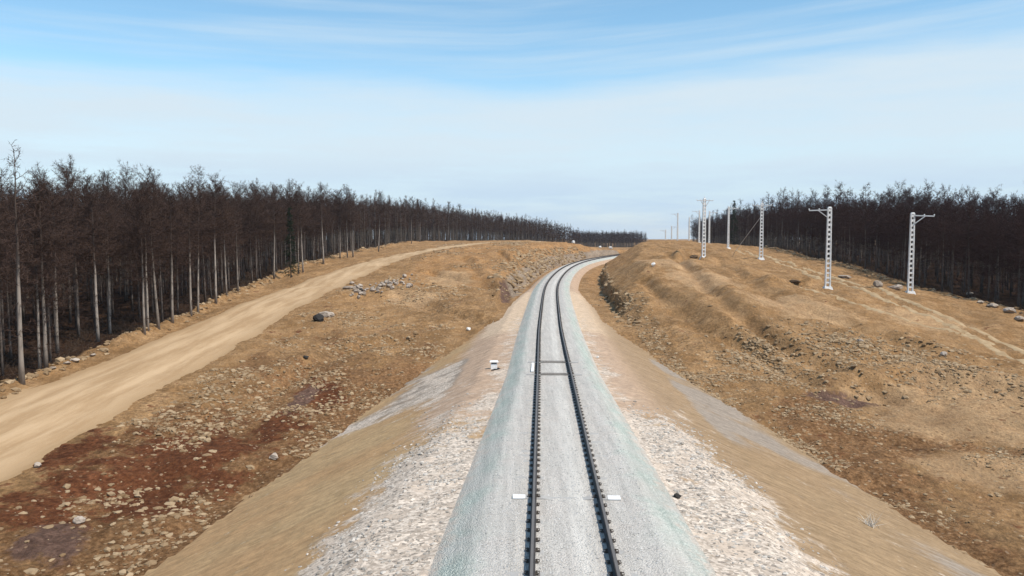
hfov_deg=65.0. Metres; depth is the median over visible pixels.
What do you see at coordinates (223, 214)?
larch tree
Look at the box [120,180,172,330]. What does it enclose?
larch tree
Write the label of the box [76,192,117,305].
larch tree
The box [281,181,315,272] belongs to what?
larch tree
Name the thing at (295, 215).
larch tree
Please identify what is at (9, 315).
larch tree
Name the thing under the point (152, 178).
larch tree
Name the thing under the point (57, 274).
larch tree
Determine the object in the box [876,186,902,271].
larch tree
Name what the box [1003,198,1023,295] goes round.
larch tree
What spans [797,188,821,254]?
larch tree
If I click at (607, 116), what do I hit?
sky
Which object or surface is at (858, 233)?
larch tree
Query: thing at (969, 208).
larch tree
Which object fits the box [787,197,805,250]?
larch tree
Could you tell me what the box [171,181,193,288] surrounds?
larch tree
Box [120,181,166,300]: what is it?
larch tree
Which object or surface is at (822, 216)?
larch tree
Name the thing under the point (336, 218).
larch tree
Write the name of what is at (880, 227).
larch tree
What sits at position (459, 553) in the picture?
ballast
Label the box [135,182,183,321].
larch tree
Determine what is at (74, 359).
boulder
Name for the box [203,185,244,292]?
larch tree
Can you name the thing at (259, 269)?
larch tree
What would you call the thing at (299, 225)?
larch tree
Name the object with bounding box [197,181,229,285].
larch tree
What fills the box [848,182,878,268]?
larch tree
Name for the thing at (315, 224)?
larch tree
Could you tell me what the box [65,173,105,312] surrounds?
larch tree
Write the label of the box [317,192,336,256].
larch tree
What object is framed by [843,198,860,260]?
larch tree
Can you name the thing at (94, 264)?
larch tree
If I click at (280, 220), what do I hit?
larch tree
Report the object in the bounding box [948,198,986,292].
larch tree
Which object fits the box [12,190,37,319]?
larch tree
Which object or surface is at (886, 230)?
larch tree
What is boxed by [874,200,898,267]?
larch tree
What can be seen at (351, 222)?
larch tree
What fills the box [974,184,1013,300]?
larch tree
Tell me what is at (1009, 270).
larch tree
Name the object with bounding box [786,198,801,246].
larch tree
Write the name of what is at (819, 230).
larch tree
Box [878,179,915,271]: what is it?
larch tree
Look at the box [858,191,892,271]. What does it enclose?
larch tree
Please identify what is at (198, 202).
larch tree
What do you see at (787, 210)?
larch tree
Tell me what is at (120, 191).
larch tree
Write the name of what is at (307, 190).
larch tree
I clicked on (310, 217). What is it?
larch tree
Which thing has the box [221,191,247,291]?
larch tree
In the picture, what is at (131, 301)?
larch tree
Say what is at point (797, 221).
larch tree
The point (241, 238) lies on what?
larch tree
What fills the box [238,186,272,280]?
larch tree
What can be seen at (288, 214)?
spruce tree
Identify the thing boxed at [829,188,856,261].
larch tree
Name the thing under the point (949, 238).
larch tree
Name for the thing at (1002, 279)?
larch tree
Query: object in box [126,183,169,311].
larch tree
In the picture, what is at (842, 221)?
larch tree
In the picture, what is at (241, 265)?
larch tree
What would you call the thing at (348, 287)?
boulder
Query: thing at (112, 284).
larch tree
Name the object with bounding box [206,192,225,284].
larch tree
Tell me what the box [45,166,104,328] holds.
larch tree
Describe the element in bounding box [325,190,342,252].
larch tree
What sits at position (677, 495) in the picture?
boulder
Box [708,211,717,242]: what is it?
lattice pole
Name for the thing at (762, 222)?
lattice pole
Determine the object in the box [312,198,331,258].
larch tree
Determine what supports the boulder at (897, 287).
on the ground
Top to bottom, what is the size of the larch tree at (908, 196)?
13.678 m
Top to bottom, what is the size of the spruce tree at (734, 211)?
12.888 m
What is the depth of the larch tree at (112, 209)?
88.97 m
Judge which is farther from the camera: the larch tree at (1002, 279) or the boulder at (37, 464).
the larch tree at (1002, 279)
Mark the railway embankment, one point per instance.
(279, 525)
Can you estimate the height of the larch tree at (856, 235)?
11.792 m
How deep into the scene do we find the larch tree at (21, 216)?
63.69 m
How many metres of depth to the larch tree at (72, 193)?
61.87 m
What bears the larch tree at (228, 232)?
on the ground
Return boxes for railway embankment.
[143,243,1000,575]
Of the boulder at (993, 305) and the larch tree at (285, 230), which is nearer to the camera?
the boulder at (993, 305)
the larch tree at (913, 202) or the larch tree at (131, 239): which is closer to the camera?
the larch tree at (131, 239)
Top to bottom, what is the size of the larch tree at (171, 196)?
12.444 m
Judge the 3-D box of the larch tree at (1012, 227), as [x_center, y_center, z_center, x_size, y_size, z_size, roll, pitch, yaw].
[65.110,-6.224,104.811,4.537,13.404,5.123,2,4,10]
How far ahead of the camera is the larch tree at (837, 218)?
140.99 m
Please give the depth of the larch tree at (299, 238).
142.87 m
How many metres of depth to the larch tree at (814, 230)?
156.05 m
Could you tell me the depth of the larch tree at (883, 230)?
126.93 m
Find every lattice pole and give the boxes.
[671,213,678,239]
[688,217,690,240]
[692,210,700,242]
[696,196,712,259]
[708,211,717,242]
[726,206,738,248]
[734,201,771,259]
[809,207,832,289]
[905,212,934,293]
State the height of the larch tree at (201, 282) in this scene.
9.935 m
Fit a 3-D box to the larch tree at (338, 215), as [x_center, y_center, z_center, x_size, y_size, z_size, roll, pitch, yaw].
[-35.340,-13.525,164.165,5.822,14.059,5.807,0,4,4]
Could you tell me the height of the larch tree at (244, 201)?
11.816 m
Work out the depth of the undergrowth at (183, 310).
70.34 m
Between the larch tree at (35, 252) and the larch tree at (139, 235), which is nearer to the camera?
the larch tree at (35, 252)
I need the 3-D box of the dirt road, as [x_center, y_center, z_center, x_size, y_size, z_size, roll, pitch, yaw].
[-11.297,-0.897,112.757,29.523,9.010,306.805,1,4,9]
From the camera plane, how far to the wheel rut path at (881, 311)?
69.14 m
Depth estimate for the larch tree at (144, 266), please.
85.33 m
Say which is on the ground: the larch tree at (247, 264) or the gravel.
the larch tree at (247, 264)
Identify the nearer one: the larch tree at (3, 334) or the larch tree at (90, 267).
the larch tree at (3, 334)
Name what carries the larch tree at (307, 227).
on the ground
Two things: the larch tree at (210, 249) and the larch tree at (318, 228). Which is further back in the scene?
the larch tree at (318, 228)
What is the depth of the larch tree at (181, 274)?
89.20 m
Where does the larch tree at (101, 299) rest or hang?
on the ground
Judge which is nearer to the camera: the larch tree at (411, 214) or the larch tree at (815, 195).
the larch tree at (815, 195)
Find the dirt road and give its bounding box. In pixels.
[0,241,540,481]
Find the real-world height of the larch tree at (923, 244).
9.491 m
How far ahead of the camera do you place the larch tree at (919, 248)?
103.93 m
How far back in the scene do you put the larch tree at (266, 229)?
123.37 m
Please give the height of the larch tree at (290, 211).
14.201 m
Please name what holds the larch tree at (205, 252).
on the ground
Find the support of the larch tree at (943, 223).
on the ground
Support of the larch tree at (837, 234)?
on the ground
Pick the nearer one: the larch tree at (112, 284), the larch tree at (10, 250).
the larch tree at (10, 250)
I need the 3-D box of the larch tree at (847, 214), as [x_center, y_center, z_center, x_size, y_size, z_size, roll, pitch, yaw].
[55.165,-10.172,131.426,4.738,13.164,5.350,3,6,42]
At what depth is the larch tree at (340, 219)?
145.31 m
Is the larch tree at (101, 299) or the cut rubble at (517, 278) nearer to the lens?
the larch tree at (101, 299)
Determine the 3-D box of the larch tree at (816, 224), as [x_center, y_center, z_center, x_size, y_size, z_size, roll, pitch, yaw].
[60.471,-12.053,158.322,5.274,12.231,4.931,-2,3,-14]
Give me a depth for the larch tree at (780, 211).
178.34 m
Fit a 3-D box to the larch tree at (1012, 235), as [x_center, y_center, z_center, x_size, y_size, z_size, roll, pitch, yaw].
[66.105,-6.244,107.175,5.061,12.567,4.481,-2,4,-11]
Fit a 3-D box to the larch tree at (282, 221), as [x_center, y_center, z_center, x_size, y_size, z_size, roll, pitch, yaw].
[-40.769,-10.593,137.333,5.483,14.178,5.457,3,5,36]
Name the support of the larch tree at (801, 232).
on the ground
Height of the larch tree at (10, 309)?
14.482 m
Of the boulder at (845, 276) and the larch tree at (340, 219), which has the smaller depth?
the boulder at (845, 276)
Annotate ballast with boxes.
[427,256,716,575]
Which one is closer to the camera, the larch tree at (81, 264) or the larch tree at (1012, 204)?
the larch tree at (81, 264)
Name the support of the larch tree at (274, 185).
on the ground
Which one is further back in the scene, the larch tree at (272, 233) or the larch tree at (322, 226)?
the larch tree at (322, 226)
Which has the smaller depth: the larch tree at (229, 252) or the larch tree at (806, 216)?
the larch tree at (229, 252)
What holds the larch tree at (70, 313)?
on the ground
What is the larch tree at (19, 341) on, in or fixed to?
on the ground
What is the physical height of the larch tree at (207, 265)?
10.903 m
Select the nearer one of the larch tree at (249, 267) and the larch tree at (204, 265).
the larch tree at (204, 265)
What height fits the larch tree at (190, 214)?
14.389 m
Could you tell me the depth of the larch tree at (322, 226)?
148.43 m
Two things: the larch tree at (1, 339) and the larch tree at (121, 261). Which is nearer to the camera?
the larch tree at (1, 339)
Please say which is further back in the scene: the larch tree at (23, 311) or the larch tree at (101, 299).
the larch tree at (101, 299)
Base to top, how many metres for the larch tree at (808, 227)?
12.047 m
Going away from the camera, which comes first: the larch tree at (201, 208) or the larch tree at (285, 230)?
the larch tree at (201, 208)
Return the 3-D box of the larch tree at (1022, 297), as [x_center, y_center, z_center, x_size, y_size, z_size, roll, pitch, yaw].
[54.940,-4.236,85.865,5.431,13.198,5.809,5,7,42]
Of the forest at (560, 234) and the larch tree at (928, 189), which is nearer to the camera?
the larch tree at (928, 189)
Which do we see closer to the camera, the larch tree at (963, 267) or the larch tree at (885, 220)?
the larch tree at (963, 267)
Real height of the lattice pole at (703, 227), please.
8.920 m
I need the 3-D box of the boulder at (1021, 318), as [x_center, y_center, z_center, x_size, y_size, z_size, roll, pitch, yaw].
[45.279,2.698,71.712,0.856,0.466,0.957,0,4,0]
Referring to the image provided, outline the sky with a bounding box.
[0,0,1023,239]
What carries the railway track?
on the ballast
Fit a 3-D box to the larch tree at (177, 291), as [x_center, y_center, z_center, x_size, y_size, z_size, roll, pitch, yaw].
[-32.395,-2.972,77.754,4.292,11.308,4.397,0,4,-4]
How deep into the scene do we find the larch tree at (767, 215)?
187.30 m
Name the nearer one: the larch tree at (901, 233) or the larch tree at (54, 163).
the larch tree at (54, 163)
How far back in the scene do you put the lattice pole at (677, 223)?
221.14 m
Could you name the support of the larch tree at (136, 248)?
on the ground
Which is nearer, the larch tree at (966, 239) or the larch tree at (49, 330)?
the larch tree at (49, 330)
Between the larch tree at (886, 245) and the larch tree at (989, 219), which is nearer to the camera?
the larch tree at (989, 219)
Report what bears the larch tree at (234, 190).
on the ground
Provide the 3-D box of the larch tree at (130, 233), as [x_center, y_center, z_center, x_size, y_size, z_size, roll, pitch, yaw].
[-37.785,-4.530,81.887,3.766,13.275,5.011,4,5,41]
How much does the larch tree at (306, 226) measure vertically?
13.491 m
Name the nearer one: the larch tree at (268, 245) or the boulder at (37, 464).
the boulder at (37, 464)
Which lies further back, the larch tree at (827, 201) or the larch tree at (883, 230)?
the larch tree at (827, 201)
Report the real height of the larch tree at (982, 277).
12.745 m
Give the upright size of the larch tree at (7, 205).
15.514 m
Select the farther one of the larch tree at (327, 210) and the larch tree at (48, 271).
the larch tree at (327, 210)
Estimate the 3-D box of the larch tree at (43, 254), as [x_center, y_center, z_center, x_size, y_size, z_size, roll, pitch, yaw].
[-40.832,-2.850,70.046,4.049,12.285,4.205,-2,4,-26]
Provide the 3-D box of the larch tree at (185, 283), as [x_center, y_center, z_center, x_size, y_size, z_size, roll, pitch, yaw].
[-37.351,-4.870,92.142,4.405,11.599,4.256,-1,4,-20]
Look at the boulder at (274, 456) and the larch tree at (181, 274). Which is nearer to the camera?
the boulder at (274, 456)
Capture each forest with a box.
[0,171,554,307]
[503,216,581,243]
[572,229,647,246]
[690,184,1022,280]
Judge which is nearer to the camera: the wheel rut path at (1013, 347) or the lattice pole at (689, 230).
the wheel rut path at (1013, 347)
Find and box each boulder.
[34,462,41,467]
[70,358,79,361]
[73,516,85,523]
[269,453,277,459]
[312,314,323,321]
[317,311,333,317]
[342,286,353,288]
[674,493,680,498]
[838,275,851,278]
[873,280,882,287]
[887,284,902,289]
[987,303,998,307]
[1003,307,1016,313]
[1014,316,1023,320]
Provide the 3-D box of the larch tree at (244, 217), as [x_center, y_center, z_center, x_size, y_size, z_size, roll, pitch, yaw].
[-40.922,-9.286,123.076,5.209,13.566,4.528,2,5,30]
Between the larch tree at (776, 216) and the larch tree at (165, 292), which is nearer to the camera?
the larch tree at (165, 292)
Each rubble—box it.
[0,241,405,398]
[0,287,468,575]
[284,393,836,575]
[374,242,606,305]
[487,246,585,293]
[597,266,640,326]
[616,292,1023,406]
[676,369,1023,574]
[756,246,1023,314]
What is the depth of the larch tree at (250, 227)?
101.66 m
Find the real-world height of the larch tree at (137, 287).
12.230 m
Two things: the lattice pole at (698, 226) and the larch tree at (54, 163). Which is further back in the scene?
the lattice pole at (698, 226)
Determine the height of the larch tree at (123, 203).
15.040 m
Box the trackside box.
[490,360,497,368]
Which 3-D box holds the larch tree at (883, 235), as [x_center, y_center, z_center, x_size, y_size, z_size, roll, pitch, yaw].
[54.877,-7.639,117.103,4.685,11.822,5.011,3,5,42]
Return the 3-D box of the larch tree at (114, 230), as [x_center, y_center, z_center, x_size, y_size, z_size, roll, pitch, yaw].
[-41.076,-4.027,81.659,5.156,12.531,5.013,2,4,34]
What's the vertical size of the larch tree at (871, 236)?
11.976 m
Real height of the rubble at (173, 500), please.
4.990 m
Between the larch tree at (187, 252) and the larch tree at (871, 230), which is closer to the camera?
the larch tree at (187, 252)
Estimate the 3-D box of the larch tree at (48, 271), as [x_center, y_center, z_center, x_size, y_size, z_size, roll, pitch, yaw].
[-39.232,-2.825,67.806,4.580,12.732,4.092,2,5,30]
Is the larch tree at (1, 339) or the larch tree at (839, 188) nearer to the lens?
the larch tree at (1, 339)
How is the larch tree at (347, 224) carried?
on the ground
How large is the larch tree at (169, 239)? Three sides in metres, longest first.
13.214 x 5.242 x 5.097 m
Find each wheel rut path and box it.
[736,250,1023,363]
[746,251,1023,353]
[800,287,995,344]
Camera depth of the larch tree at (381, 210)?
166.83 m
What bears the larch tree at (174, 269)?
on the ground
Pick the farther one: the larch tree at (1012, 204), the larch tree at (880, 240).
the larch tree at (880, 240)
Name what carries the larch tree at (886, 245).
on the ground
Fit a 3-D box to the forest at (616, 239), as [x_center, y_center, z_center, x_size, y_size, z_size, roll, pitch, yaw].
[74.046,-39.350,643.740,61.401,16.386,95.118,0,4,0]
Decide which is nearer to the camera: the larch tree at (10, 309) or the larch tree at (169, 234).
the larch tree at (10, 309)
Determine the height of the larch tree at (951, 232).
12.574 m
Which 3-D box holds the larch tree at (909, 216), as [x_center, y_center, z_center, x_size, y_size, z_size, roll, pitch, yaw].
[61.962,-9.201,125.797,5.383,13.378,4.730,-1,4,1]
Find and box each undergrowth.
[0,238,424,379]
[712,242,1023,308]
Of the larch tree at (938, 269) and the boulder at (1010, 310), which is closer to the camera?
the boulder at (1010, 310)
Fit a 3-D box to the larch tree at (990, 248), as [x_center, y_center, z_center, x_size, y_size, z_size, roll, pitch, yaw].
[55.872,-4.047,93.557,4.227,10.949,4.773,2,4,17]
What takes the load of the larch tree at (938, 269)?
on the ground
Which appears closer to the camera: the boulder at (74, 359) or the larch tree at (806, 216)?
the boulder at (74, 359)
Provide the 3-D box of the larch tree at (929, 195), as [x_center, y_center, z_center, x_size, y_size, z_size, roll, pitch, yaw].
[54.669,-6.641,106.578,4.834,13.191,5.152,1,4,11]
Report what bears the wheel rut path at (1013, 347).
on the ground
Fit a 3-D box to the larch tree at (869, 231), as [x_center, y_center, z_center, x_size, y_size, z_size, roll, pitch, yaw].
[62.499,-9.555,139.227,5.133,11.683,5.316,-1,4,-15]
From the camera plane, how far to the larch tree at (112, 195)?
72.82 m
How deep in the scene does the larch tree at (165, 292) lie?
95.00 m
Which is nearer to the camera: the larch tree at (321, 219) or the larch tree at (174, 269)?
the larch tree at (174, 269)
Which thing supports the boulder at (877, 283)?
on the ground
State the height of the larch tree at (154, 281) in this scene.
13.651 m
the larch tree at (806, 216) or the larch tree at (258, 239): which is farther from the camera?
the larch tree at (806, 216)
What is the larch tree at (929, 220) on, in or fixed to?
on the ground
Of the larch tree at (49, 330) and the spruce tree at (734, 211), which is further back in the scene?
the spruce tree at (734, 211)
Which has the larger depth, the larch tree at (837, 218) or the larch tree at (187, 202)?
the larch tree at (837, 218)
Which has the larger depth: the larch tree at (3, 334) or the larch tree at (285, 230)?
the larch tree at (285, 230)
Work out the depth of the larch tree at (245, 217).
128.51 m
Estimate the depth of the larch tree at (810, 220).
163.88 m
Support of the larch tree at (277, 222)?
on the ground
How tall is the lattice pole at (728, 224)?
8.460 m
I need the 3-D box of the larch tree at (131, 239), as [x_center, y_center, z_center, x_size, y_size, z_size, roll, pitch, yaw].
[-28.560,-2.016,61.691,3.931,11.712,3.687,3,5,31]
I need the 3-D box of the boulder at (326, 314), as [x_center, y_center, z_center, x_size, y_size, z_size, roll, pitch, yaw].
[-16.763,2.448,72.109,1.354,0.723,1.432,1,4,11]
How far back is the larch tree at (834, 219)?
152.08 m
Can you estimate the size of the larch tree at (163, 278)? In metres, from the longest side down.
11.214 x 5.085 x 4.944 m
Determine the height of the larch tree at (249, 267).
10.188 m
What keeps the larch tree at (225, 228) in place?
on the ground
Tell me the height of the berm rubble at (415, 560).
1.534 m
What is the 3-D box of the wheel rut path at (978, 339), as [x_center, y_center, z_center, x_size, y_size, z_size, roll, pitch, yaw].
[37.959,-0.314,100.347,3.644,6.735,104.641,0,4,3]
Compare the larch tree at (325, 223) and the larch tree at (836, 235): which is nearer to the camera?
the larch tree at (836, 235)
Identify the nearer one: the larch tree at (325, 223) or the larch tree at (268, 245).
the larch tree at (268, 245)
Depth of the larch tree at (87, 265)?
88.28 m
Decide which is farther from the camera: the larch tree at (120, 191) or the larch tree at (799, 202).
the larch tree at (799, 202)
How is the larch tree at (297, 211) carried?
on the ground
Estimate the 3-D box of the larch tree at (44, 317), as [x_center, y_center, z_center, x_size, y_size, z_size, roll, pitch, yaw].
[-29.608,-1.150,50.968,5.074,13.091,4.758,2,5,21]
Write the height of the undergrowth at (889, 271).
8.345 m
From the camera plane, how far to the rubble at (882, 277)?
113.33 m
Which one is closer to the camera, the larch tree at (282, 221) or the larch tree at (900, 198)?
the larch tree at (900, 198)
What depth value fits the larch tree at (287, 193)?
128.66 m
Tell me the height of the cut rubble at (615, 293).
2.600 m
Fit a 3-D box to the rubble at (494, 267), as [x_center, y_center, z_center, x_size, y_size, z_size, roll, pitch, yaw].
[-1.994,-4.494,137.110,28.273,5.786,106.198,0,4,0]
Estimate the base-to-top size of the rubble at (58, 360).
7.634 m
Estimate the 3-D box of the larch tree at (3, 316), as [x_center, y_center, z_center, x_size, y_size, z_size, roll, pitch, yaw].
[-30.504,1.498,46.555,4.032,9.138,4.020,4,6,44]
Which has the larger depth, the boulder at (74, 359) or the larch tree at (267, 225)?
the larch tree at (267, 225)
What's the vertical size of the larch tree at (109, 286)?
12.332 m
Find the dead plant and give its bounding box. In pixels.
[858,511,886,527]
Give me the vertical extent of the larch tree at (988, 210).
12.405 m
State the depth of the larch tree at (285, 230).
122.11 m
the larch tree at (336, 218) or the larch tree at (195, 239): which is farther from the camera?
the larch tree at (336, 218)
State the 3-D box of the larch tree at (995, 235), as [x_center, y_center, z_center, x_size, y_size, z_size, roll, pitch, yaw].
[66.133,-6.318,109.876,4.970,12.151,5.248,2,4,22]
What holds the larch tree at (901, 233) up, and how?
on the ground
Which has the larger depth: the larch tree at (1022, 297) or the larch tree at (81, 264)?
the larch tree at (1022, 297)
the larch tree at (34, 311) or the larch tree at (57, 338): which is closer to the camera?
the larch tree at (57, 338)
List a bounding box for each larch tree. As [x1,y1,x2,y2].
[0,141,61,384]
[0,163,30,324]
[0,177,26,245]
[0,182,35,319]
[0,184,31,351]
[0,185,33,329]
[0,185,39,375]
[0,188,34,337]
[0,198,39,358]
[0,269,15,332]
[1,166,84,368]
[9,209,80,362]
[10,186,72,368]
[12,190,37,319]
[13,162,75,334]
[13,175,95,340]
[19,193,35,312]
[20,178,91,353]
[20,182,69,326]
[26,188,66,308]
[29,154,110,337]
[38,168,93,322]
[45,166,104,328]
[51,162,102,309]
[51,182,70,304]
[56,173,121,330]
[57,176,122,341]
[60,194,96,318]
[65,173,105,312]
[75,169,129,324]
[76,185,89,300]
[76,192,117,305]
[79,185,137,333]
[83,190,115,303]
[89,167,131,317]
[94,190,124,295]
[95,161,140,299]
[95,185,134,315]
[98,171,123,297]
[100,181,153,310]
[109,168,135,295]
[110,187,163,321]
[111,183,135,301]
[111,190,134,295]
[115,185,166,334]
[118,164,186,329]
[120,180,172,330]
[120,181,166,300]
[121,172,180,306]
[121,181,152,302]
[123,185,172,322]
[124,205,158,301]
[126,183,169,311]
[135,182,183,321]
[146,181,173,297]
[153,183,205,322]
[153,185,188,293]
[153,194,194,317]
[160,208,175,295]
[161,191,171,293]
[161,191,197,295]
[162,201,195,313]
[169,177,209,315]
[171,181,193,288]
[173,164,228,302]
[173,196,199,293]
[177,191,215,290]
[178,184,224,312]
[182,198,197,291]
[183,175,199,285]
[188,195,227,297]
[190,215,209,293]
[191,169,240,303]
[193,181,215,276]
[193,205,222,290]
[193,211,206,289]
[196,183,210,274]
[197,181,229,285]
[201,195,215,288]
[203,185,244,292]
[206,180,241,284]
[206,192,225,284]
[207,186,242,295]
[214,187,242,277]
[217,192,241,288]
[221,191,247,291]
[225,180,251,275]
[226,180,252,281]
[226,198,252,286]
[233,197,254,279]
[234,183,253,268]
[238,184,251,268]
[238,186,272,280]
[238,193,266,281]
[239,181,277,278]
[241,177,273,270]
[241,203,254,270]
[244,202,272,278]
[245,219,255,273]
[251,190,273,268]
[253,186,284,271]
[256,182,292,278]
[260,191,286,271]
[260,203,276,267]
[262,184,276,265]
[264,195,279,266]
[266,182,285,263]
[269,188,284,256]
[270,189,294,269]
[271,186,300,265]
[272,185,292,264]
[278,178,303,259]
[280,183,310,261]
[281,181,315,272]
[281,186,309,273]
[289,191,302,261]
[295,197,307,261]
[298,190,313,259]
[298,192,314,259]
[302,192,320,259]
[303,186,319,256]
[303,191,329,259]
[305,192,325,259]
[306,183,332,263]
[308,198,330,258]
[310,181,339,253]
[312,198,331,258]
[313,193,333,254]
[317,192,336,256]
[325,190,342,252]
[329,189,351,257]
[330,189,349,247]
[332,190,347,252]
[334,194,356,250]
[337,183,359,257]
[341,191,364,256]
[370,190,389,251]
[404,195,418,243]
[414,199,426,241]
[445,201,454,236]
[764,197,776,246]
[766,192,785,245]
[770,187,793,248]
[775,196,792,248]
[779,203,795,249]
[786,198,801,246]
[786,203,796,248]
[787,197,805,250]
[788,191,806,251]
[789,200,806,250]
[794,206,806,247]
[795,195,815,255]
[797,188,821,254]
[799,201,818,251]
[802,199,815,249]
[806,198,829,249]
[807,203,824,256]
[811,192,839,247]
[813,200,825,257]
[815,186,835,259]
[824,181,848,259]
[824,202,840,256]
[828,202,851,259]
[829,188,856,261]
[829,191,847,257]
[832,207,844,260]
[833,191,855,261]
[833,199,846,257]
[838,188,860,262]
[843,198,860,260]
[845,199,861,262]
[847,202,862,261]
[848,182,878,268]
[854,199,864,261]
[856,200,882,265]
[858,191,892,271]
[858,201,878,263]
[859,199,879,263]
[863,209,887,265]
[870,209,887,266]
[872,196,906,273]
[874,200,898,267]
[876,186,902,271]
[877,192,891,264]
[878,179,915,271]
[878,190,895,265]
[881,190,912,277]
[883,198,901,270]
[887,187,923,281]
[888,199,916,279]
[893,184,916,269]
[897,189,921,256]
[900,190,925,274]
[901,198,938,285]
[903,207,937,280]
[907,190,944,285]
[907,217,940,287]
[912,179,940,277]
[915,189,934,270]
[916,207,935,272]
[917,193,951,283]
[921,184,965,291]
[925,189,952,276]
[930,195,960,286]
[933,189,974,292]
[934,197,970,289]
[934,198,958,277]
[938,184,997,297]
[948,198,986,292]
[952,200,976,290]
[954,201,981,290]
[961,194,1000,292]
[964,196,987,281]
[971,197,1004,288]
[973,210,1008,295]
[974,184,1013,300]
[975,201,1005,283]
[976,202,1008,281]
[984,207,1015,292]
[992,196,1020,296]
[994,195,1023,306]
[997,191,1020,289]
[998,194,1023,307]
[998,195,1012,286]
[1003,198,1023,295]
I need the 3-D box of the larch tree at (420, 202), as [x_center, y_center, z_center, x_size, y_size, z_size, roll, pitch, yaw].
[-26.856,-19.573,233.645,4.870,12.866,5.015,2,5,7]
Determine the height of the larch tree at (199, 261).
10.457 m
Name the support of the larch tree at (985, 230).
on the ground
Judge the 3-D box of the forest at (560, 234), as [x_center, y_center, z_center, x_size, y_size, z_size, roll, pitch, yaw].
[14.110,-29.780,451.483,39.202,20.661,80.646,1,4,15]
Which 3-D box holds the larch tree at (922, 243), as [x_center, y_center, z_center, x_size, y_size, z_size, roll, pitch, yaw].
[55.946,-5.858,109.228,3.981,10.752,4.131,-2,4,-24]
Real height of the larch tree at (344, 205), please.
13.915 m
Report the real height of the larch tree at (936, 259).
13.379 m
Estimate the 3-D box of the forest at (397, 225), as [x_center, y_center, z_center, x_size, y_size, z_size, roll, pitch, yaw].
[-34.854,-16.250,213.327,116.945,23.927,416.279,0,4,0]
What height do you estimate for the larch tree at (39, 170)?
13.863 m
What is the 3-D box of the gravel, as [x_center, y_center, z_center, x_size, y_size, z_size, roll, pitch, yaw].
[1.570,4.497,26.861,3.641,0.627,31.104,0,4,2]
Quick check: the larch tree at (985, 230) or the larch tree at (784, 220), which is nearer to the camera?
the larch tree at (985, 230)
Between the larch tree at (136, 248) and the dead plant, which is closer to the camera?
the dead plant
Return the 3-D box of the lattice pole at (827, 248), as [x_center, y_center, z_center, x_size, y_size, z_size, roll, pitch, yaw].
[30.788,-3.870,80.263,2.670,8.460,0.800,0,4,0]
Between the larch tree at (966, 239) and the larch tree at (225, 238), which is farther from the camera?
the larch tree at (966, 239)
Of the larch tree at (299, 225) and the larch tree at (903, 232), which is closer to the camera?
the larch tree at (903, 232)
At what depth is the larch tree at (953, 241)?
99.84 m
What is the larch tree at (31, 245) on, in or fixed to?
on the ground
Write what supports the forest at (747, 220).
on the ground
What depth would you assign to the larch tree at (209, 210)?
116.05 m
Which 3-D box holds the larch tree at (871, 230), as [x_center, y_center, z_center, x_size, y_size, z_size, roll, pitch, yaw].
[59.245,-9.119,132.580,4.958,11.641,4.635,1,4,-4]
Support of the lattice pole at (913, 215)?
on the ground
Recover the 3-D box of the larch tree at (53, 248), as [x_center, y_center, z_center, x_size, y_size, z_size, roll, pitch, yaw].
[-34.530,-2.058,60.254,5.691,12.892,5.664,1,4,10]
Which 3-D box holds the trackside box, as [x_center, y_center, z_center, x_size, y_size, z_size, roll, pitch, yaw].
[-0.921,3.957,41.091,0.440,0.475,0.340,0,4,-3]
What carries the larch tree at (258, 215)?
on the ground
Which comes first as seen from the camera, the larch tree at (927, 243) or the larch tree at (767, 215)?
the larch tree at (927, 243)
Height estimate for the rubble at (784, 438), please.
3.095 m
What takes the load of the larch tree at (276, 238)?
on the ground
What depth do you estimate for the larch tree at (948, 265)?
106.39 m
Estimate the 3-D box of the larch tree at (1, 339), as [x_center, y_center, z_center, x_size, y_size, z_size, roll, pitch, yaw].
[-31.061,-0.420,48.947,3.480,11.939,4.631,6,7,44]
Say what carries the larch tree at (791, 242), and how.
on the ground
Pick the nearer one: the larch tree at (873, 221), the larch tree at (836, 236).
the larch tree at (873, 221)
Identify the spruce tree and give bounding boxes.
[281,207,300,277]
[729,201,739,244]
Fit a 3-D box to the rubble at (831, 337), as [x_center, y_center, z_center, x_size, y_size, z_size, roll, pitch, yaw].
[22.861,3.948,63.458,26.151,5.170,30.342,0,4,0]
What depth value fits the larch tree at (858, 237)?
149.29 m
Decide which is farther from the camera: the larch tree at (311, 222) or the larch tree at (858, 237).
the larch tree at (858, 237)
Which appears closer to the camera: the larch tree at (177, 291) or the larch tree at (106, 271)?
the larch tree at (106, 271)
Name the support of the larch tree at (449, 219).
on the ground
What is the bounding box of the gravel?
[473,357,673,575]
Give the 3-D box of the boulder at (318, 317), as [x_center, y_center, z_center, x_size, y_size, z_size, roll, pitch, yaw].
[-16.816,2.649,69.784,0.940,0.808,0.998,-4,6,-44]
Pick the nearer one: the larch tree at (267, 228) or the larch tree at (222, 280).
the larch tree at (222, 280)
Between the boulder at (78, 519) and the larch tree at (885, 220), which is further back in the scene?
the larch tree at (885, 220)
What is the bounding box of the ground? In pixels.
[0,239,1023,575]
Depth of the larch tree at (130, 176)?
86.78 m

